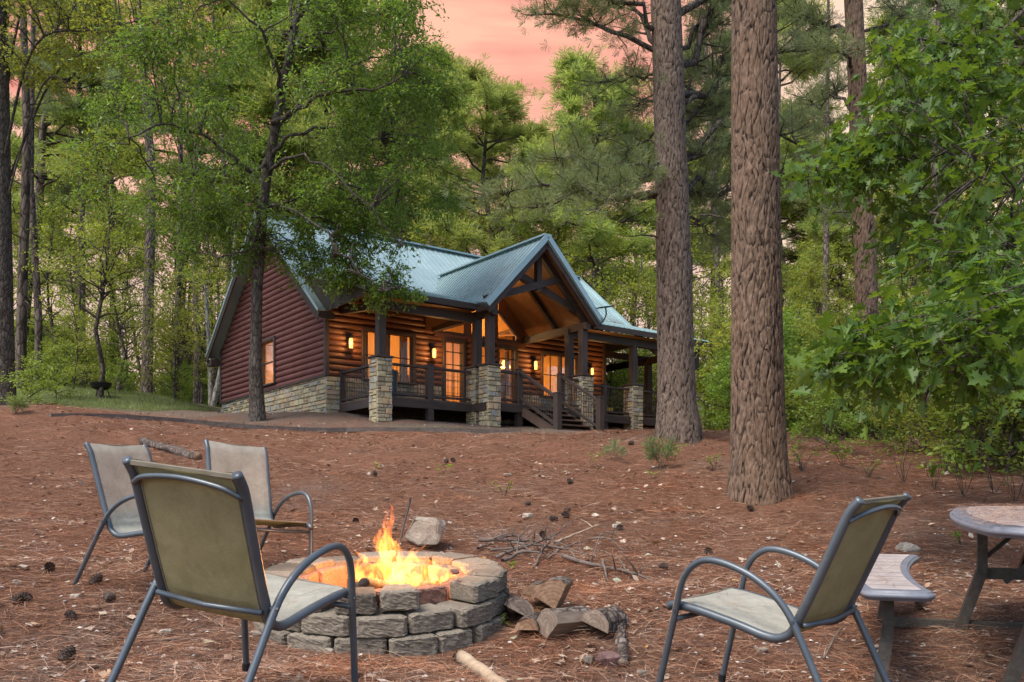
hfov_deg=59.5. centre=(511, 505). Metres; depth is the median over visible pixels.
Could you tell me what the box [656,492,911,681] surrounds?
patio chair
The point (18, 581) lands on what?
stone
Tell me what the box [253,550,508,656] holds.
fire pit
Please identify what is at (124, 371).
shrub
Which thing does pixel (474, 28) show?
sky
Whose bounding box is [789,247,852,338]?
leafy tree
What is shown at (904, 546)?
stone
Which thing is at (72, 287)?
leafy tree
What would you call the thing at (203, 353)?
shrub
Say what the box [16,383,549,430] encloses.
grass
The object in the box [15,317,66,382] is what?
shrub
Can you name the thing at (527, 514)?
stone
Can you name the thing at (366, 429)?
landscape timber
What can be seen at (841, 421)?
shrub
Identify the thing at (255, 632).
stone
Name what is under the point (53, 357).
shrub
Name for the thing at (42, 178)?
pine tree
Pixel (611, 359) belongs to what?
young tree
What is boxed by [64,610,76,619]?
pine cone
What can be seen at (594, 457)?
plant
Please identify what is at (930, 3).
pine tree
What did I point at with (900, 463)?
plant
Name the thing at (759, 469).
pine tree
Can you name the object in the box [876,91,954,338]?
pine tree
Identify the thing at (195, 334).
leafy tree
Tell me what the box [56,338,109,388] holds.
shrub
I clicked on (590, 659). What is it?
stone
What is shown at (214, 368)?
leafy tree
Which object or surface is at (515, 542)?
fallen branch
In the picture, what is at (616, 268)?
pine tree
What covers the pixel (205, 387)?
shrub
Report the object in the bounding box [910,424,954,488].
plant
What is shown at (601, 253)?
leafy tree
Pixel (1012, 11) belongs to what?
pine tree
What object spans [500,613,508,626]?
plant
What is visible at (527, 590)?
firewood
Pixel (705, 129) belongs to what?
pine tree
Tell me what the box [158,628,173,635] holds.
stone
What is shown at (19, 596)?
pine cone
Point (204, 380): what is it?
shrub
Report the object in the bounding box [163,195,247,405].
pale tree
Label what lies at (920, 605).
pine cone
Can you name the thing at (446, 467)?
plant
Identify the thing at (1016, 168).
leafy tree
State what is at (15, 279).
leafy tree
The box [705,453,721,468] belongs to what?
plant
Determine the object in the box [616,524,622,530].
pine cone
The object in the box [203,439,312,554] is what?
patio chair
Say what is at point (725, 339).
shrub
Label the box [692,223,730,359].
leafy tree
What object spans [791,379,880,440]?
shrub
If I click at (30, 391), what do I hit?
shrub
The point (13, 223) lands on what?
leafy tree
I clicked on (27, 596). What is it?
pine cone
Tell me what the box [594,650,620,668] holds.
stone
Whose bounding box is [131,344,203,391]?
shrub
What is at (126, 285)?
leafy tree
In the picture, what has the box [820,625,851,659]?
fallen branch
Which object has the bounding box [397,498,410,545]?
fire poker
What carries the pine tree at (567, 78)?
on the ground at (484, 515)
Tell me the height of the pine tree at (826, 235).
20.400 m
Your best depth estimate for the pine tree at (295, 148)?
49.23 m
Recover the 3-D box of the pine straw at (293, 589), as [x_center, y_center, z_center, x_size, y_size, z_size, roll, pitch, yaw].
[-0.977,0.321,3.585,0.738,0.037,0.468,8,6,21]
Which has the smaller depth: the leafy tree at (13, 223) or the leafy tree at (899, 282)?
the leafy tree at (899, 282)
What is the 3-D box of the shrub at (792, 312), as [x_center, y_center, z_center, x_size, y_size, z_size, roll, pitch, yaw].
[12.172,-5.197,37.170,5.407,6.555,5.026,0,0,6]
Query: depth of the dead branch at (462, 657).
4.52 m
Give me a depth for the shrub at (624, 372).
40.94 m
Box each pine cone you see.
[10,592,23,604]
[21,592,32,602]
[44,562,54,571]
[58,645,76,662]
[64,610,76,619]
[89,573,102,584]
[103,591,115,601]
[549,514,557,520]
[561,511,569,517]
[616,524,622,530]
[658,562,667,569]
[704,547,712,554]
[746,505,754,511]
[915,602,927,609]
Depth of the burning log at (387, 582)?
5.62 m
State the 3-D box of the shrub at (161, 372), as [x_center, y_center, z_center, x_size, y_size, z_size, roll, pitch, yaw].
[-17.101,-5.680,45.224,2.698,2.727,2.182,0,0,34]
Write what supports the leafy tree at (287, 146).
on the ground at (484, 515)
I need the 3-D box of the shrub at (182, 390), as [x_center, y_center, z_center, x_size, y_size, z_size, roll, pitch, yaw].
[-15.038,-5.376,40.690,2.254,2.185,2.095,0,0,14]
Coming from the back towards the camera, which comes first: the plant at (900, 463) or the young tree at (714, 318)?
the young tree at (714, 318)
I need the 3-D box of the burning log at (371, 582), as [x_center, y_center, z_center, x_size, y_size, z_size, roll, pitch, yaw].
[-0.837,0.502,5.587,0.076,0.155,0.660,0,0,7]
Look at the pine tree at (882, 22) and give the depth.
54.10 m
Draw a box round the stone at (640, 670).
[636,669,648,676]
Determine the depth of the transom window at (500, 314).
29.74 m
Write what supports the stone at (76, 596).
on the ground at (484, 515)
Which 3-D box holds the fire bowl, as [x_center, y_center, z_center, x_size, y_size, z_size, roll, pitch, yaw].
[-14.313,-4.092,31.180,0.740,0.645,0.740,0,0,0]
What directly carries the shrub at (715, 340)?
on the ground at (484, 515)
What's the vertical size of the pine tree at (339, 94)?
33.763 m
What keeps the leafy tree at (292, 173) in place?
on the ground at (484, 515)
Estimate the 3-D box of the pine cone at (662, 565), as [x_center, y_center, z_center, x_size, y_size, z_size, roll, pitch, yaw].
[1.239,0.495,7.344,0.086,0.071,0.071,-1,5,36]
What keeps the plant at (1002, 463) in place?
on the ground at (484, 515)
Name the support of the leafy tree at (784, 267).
on the ground at (484, 515)
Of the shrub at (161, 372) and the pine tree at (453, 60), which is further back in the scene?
the pine tree at (453, 60)
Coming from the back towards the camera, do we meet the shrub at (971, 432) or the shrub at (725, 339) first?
the shrub at (725, 339)
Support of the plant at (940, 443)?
on the ground at (484, 515)
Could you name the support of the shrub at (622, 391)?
on the ground at (484, 515)
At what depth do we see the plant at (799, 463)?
12.20 m
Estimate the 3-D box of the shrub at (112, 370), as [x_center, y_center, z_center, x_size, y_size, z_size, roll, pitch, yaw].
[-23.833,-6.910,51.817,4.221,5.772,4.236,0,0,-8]
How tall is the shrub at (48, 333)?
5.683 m
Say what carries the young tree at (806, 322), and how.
on the ground at (484, 515)
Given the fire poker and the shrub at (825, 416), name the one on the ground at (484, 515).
the shrub at (825, 416)
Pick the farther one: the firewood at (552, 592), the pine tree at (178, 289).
the pine tree at (178, 289)
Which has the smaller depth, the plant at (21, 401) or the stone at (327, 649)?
the stone at (327, 649)
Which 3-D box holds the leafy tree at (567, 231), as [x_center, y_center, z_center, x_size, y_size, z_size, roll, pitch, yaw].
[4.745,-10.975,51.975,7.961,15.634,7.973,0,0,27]
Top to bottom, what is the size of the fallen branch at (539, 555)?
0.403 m
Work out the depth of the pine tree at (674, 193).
15.46 m
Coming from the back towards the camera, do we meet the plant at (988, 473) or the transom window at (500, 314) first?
the transom window at (500, 314)
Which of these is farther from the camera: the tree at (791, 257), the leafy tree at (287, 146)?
the tree at (791, 257)
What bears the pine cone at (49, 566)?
on the ground at (484, 515)
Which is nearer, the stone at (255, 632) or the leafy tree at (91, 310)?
the stone at (255, 632)
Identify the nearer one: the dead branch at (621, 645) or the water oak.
the dead branch at (621, 645)
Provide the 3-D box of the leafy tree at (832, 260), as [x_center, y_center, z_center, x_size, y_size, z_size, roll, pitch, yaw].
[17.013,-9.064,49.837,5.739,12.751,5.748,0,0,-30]
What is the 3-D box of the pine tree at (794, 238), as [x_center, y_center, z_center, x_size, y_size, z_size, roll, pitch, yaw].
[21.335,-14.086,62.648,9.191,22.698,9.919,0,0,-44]
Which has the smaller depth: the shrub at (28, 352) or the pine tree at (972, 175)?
the shrub at (28, 352)
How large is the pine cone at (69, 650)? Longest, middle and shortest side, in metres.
0.103 x 0.086 x 0.086 m
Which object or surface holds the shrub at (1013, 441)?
on the ground at (484, 515)
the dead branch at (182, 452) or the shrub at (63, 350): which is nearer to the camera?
the dead branch at (182, 452)
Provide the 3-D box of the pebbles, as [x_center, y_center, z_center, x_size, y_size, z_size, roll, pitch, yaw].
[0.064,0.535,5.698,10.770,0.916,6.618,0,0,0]
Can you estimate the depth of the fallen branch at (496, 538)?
8.00 m
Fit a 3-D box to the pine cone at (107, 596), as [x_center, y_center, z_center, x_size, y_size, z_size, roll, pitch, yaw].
[-2.480,0.563,5.527,0.071,0.071,0.086,-13,-6,11]
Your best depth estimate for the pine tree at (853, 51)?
20.93 m
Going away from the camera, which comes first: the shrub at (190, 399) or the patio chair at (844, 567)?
the patio chair at (844, 567)
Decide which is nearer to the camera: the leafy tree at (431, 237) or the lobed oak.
the lobed oak
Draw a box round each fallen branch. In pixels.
[82,625,131,664]
[141,630,207,641]
[477,520,542,548]
[478,524,534,541]
[490,518,564,551]
[495,525,554,558]
[497,533,547,561]
[511,519,588,554]
[532,518,575,568]
[533,531,591,560]
[553,519,599,543]
[561,546,653,581]
[585,522,628,557]
[588,527,636,550]
[601,559,608,581]
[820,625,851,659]
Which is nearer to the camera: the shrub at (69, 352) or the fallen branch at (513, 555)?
the fallen branch at (513, 555)
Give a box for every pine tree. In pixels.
[7,0,156,384]
[8,0,81,389]
[8,0,94,384]
[8,31,49,193]
[36,38,125,388]
[45,0,172,378]
[70,0,287,392]
[78,0,207,394]
[133,0,214,398]
[139,0,226,403]
[148,0,385,246]
[171,6,276,292]
[189,0,449,226]
[259,10,411,238]
[341,39,481,250]
[400,53,572,255]
[433,0,834,443]
[453,119,586,271]
[481,108,613,282]
[484,42,706,302]
[571,112,710,372]
[654,27,783,429]
[685,30,730,352]
[687,0,847,268]
[726,0,793,505]
[777,0,942,440]
[778,63,806,253]
[780,186,893,313]
[781,0,870,434]
[796,0,1006,432]
[842,0,977,279]
[852,55,1015,283]
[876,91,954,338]
[879,0,1023,270]
[905,0,990,436]
[987,0,1023,233]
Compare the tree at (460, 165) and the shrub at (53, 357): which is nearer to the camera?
the shrub at (53, 357)
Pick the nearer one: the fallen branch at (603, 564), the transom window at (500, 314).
the fallen branch at (603, 564)
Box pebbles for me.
[0,518,1023,681]
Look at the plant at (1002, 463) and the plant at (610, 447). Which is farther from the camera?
the plant at (610, 447)
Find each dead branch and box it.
[139,437,202,459]
[455,650,506,681]
[614,623,628,666]
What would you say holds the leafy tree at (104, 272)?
on the ground at (484, 515)
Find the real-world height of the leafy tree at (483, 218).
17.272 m
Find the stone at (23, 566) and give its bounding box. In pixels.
[17,564,27,568]
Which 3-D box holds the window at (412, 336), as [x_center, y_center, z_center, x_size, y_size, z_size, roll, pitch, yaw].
[-3.752,-4.520,27.176,1.900,1.580,0.260,0,0,-37]
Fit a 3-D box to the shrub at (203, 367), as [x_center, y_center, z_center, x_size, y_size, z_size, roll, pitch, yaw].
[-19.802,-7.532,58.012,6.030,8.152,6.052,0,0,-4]
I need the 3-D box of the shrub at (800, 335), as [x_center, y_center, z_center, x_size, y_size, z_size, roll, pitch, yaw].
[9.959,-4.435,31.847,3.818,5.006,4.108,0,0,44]
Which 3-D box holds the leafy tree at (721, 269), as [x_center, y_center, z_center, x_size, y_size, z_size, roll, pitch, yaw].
[8.220,-8.113,39.584,5.684,10.986,5.837,0,0,44]
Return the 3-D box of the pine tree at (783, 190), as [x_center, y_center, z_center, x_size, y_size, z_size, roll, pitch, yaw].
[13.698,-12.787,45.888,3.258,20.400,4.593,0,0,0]
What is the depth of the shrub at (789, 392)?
27.65 m
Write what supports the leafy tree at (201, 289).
on the ground at (484, 515)
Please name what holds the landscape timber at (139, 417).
on the ground at (484, 515)
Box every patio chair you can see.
[69,442,152,585]
[107,456,358,681]
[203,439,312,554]
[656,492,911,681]
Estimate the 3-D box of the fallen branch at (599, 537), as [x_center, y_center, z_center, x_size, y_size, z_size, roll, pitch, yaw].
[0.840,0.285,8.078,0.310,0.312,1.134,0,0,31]
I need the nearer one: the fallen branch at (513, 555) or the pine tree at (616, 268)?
the fallen branch at (513, 555)
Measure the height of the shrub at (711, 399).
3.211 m
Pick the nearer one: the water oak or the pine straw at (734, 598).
the pine straw at (734, 598)
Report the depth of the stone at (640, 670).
4.66 m
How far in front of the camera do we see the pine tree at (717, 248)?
41.89 m
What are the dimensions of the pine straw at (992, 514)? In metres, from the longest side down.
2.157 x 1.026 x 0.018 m
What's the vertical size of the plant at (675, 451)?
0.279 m
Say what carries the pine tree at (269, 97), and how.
on the ground at (484, 515)
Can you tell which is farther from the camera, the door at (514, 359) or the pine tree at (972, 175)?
the pine tree at (972, 175)
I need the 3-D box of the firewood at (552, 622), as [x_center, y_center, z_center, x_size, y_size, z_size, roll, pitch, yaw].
[0.299,0.674,5.194,0.263,0.166,0.250,0,-20,-32]
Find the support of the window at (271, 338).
in the log cabin
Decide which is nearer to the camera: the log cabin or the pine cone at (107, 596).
the pine cone at (107, 596)
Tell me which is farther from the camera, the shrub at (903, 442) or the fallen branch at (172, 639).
the shrub at (903, 442)
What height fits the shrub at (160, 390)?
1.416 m
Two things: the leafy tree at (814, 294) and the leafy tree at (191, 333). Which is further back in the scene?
the leafy tree at (191, 333)
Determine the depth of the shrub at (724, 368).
23.63 m
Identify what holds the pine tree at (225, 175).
on the ground at (484, 515)
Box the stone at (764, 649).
[755,647,768,652]
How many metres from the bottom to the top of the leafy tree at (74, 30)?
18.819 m
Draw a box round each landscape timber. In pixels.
[48,413,184,421]
[185,419,345,432]
[346,427,520,432]
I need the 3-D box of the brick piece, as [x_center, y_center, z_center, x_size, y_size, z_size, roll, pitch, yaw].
[-0.334,0.385,5.243,0.048,0.032,0.081,-6,-5,0]
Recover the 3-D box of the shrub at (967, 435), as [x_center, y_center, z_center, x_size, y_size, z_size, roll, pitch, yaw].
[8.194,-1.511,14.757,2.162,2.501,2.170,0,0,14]
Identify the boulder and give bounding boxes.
[401,512,445,545]
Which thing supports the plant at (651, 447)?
on the ground at (484, 515)
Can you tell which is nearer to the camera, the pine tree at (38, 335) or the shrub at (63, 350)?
the pine tree at (38, 335)
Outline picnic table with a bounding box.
[859,506,1023,681]
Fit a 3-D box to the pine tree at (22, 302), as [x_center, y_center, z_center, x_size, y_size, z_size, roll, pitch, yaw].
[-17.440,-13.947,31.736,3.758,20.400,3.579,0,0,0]
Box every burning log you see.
[347,579,421,588]
[358,578,382,588]
[383,580,439,586]
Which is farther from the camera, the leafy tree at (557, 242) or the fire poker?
the leafy tree at (557, 242)
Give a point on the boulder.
(423, 531)
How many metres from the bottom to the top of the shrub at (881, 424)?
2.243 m
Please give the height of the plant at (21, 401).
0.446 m
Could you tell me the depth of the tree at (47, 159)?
63.04 m
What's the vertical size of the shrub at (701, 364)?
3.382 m
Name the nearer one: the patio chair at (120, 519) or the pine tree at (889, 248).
the patio chair at (120, 519)
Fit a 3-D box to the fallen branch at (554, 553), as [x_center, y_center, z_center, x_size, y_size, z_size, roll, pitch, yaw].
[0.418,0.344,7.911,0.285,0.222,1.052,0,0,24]
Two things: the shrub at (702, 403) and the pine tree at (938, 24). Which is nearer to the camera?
the shrub at (702, 403)
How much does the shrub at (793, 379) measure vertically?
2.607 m
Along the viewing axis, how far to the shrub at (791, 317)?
26.23 m
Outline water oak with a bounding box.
[47,0,482,421]
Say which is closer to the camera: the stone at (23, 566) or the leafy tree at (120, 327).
the stone at (23, 566)
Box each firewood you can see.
[504,594,533,615]
[515,611,539,629]
[521,581,542,596]
[530,576,573,607]
[537,606,590,637]
[580,606,629,632]
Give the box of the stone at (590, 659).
[581,655,594,663]
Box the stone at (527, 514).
[522,513,533,518]
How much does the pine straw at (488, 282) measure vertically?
1.824 m
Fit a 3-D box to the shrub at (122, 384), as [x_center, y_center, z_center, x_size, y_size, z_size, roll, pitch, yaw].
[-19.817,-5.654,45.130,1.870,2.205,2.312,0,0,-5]
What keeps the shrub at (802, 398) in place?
on the ground at (484, 515)
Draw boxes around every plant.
[4,390,29,412]
[437,464,451,473]
[492,481,512,495]
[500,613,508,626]
[588,451,603,464]
[601,437,628,460]
[639,432,681,470]
[663,444,685,459]
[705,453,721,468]
[788,444,820,471]
[829,441,853,465]
[857,455,881,477]
[883,426,924,482]
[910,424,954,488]
[926,417,966,471]
[939,439,985,497]
[949,531,961,545]
[970,432,1021,493]
[980,422,1007,476]
[987,441,1023,502]
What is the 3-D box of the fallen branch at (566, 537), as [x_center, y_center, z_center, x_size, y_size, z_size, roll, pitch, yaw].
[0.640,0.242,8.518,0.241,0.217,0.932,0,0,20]
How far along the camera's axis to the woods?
74.51 m
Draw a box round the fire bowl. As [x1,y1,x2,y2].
[89,381,111,397]
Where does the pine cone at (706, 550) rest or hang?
on the ground at (484, 515)
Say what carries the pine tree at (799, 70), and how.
on the ground at (484, 515)
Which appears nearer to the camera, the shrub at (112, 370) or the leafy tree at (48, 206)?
the leafy tree at (48, 206)
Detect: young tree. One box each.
[39,291,116,389]
[82,273,172,392]
[124,287,218,399]
[589,271,656,428]
[604,246,656,413]
[625,289,713,416]
[653,272,729,421]
[693,284,730,413]
[786,299,822,432]
[881,269,934,434]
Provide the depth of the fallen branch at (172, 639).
4.93 m
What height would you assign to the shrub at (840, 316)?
3.616 m
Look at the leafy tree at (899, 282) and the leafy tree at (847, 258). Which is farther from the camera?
the leafy tree at (847, 258)
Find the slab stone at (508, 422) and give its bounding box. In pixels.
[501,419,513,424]
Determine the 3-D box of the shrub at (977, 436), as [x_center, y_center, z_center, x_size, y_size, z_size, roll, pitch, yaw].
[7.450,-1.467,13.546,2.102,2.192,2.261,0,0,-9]
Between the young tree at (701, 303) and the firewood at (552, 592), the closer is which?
the firewood at (552, 592)
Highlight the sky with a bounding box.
[7,0,1023,391]
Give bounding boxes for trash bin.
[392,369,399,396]
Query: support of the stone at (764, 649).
on the ground at (484, 515)
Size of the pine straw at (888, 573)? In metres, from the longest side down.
1.737 x 0.526 x 0.014 m
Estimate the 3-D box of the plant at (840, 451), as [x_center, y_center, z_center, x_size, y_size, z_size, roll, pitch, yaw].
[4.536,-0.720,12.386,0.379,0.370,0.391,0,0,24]
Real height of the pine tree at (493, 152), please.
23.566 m
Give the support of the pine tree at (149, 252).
on the ground at (484, 515)
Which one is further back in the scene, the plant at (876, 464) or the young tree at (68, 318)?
the young tree at (68, 318)
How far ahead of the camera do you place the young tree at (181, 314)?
33.75 m
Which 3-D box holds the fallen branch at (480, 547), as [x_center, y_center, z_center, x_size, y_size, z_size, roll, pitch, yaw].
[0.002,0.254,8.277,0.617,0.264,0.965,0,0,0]
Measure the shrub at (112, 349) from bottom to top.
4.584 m
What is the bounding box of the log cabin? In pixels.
[205,212,712,431]
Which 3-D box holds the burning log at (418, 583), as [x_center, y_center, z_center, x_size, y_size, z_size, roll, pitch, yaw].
[-0.741,0.517,5.697,0.586,0.100,0.094,0,0,17]
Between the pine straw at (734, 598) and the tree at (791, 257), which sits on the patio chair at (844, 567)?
the pine straw at (734, 598)
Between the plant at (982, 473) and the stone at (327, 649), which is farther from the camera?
the plant at (982, 473)
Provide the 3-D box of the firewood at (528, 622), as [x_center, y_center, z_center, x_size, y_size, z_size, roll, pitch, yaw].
[0.112,0.679,5.321,0.146,0.072,0.348,0,0,10]
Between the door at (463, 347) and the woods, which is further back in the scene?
the woods
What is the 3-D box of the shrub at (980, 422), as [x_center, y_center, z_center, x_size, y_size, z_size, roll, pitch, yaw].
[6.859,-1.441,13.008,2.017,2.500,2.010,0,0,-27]
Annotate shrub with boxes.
[0,355,64,404]
[14,304,69,384]
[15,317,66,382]
[15,337,59,383]
[27,343,80,397]
[29,319,76,386]
[33,332,114,387]
[41,342,99,389]
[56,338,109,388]
[74,331,140,390]
[88,339,139,392]
[97,356,141,392]
[107,372,135,391]
[127,311,221,405]
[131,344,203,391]
[137,374,170,396]
[152,365,195,401]
[154,378,172,396]
[155,362,206,402]
[155,369,189,401]
[167,357,219,404]
[169,343,221,404]
[180,364,207,404]
[186,368,222,407]
[606,348,656,417]
[606,360,653,429]
[694,296,809,430]
[696,344,730,430]
[696,346,785,429]
[699,306,730,424]
[699,357,730,427]
[700,360,727,429]
[701,307,818,433]
[702,369,790,428]
[719,317,821,434]
[783,304,823,431]
[783,307,824,433]
[783,312,822,418]
[784,347,836,434]
[784,350,824,434]
[785,302,908,437]
[785,368,882,441]
[786,383,866,452]
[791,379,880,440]
[796,384,865,435]
[822,387,913,440]
[844,347,944,446]
[866,358,975,455]
[887,367,1023,475]
[895,387,996,463]
[916,349,1023,478]
[930,350,1023,469]
[932,387,1019,462]
[938,393,1019,461]
[940,384,1023,472]
[940,420,1022,462]
[964,414,1021,465]
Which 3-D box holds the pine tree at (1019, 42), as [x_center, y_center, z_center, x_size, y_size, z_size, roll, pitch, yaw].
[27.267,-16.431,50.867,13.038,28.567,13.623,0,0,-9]
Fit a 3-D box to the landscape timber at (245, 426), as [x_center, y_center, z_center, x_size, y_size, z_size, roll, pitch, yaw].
[-5.630,-1.821,20.720,3.789,0.173,0.120,0,0,-33]
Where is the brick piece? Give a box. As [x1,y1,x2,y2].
[450,569,458,574]
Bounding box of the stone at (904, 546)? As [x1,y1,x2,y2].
[895,542,920,554]
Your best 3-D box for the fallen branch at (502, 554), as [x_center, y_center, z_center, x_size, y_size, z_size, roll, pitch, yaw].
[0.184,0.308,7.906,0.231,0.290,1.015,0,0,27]
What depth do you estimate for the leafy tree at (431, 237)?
45.75 m
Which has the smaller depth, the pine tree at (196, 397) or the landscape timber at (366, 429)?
the landscape timber at (366, 429)
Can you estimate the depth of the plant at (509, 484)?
10.79 m
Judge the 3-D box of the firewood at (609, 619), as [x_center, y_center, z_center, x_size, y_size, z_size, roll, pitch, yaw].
[0.545,0.637,5.152,0.194,0.096,0.270,23,12,30]
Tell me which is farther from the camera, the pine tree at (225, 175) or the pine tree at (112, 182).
the pine tree at (112, 182)
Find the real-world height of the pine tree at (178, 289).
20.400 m
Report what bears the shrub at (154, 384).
on the ground at (484, 515)
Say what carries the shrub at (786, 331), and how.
on the ground at (484, 515)
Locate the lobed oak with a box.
[770,0,1023,477]
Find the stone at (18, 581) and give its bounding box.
[12,579,21,584]
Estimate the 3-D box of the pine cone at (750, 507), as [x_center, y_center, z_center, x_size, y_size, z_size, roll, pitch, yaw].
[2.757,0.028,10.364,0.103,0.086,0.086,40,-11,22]
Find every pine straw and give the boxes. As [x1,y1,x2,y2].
[271,573,368,608]
[457,254,522,300]
[687,589,772,612]
[868,556,926,587]
[932,503,1023,525]
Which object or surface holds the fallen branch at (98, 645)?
on the ground at (484, 515)
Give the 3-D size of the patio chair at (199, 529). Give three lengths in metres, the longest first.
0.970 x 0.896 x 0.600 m
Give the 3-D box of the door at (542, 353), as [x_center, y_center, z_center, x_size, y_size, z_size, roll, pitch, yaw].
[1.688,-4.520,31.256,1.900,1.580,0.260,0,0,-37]
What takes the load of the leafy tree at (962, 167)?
on the ground at (484, 515)
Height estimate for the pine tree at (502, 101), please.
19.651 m
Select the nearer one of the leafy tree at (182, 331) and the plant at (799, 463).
the plant at (799, 463)
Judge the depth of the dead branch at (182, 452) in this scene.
13.97 m
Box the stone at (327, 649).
[324,647,333,653]
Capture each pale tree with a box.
[137,260,227,405]
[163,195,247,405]
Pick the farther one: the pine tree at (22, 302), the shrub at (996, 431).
the pine tree at (22, 302)
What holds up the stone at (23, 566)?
on the ground at (484, 515)
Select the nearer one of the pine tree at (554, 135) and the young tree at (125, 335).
the young tree at (125, 335)
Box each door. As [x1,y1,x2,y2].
[441,337,466,402]
[497,344,517,402]
[539,350,577,397]
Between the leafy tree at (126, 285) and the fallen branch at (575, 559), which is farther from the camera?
the leafy tree at (126, 285)
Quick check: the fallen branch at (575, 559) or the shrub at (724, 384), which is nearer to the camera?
the fallen branch at (575, 559)
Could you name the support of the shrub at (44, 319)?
on the ground at (484, 515)
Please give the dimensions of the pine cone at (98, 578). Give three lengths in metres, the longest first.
0.095 x 0.078 x 0.078 m
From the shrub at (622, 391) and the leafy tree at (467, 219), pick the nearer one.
the shrub at (622, 391)
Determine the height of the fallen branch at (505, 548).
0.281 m
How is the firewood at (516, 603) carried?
on the ground at (484, 515)
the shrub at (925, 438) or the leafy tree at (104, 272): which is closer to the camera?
the shrub at (925, 438)
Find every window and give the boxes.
[262,335,277,387]
[360,327,416,384]
[444,331,465,335]
[498,310,516,342]
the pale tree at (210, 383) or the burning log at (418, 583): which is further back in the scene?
the pale tree at (210, 383)
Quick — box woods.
[13,255,785,359]
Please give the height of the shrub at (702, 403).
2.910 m
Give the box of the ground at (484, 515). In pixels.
[0,387,1023,681]
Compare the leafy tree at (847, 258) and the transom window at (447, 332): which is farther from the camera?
the leafy tree at (847, 258)
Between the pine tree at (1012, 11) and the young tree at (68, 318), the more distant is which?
the pine tree at (1012, 11)
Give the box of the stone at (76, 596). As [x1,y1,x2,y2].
[70,594,81,598]
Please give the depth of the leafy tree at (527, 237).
45.58 m
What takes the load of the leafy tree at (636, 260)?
on the ground at (484, 515)
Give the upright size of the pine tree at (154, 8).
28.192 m
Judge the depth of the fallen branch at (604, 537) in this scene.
8.24 m
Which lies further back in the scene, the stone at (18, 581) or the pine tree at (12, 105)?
the pine tree at (12, 105)
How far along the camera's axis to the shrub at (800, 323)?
30.71 m
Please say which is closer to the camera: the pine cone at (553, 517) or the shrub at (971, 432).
the pine cone at (553, 517)
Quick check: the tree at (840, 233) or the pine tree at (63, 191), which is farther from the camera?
the tree at (840, 233)
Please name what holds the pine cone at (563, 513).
on the ground at (484, 515)
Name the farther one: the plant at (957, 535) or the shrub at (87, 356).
the shrub at (87, 356)
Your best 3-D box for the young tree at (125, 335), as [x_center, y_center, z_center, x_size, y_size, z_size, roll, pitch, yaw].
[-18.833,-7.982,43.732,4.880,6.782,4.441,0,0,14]
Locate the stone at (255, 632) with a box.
[251,630,260,635]
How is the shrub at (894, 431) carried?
on the ground at (484, 515)
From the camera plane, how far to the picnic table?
4.45 m
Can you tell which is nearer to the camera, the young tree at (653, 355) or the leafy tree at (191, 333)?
the young tree at (653, 355)
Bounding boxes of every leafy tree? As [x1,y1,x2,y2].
[0,0,232,404]
[11,159,44,319]
[11,165,66,335]
[12,189,99,384]
[12,213,92,356]
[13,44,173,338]
[13,107,173,398]
[33,202,141,360]
[49,212,183,391]
[53,193,174,360]
[74,197,185,376]
[116,193,225,365]
[118,130,250,396]
[138,174,251,406]
[154,237,225,372]
[157,245,231,403]
[183,85,320,302]
[238,125,381,235]
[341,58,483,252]
[403,193,482,252]
[409,184,494,253]
[433,172,544,254]
[476,200,541,255]
[513,203,591,281]
[533,200,655,357]
[562,203,656,392]
[598,201,712,371]
[621,201,730,389]
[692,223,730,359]
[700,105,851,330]
[730,260,807,324]
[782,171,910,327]
[782,228,854,322]
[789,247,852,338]
[819,187,910,320]
[840,172,953,326]
[878,205,941,346]
[923,137,1023,249]
[940,113,1023,245]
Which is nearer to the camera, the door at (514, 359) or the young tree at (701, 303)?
the door at (514, 359)
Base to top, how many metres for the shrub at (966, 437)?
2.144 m
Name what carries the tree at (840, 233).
on the ground at (484, 515)
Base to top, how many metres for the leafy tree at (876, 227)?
12.754 m
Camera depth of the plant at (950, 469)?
10.56 m
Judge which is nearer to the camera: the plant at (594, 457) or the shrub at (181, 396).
the plant at (594, 457)
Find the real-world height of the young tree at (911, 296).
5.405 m
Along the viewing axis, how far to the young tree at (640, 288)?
37.06 m

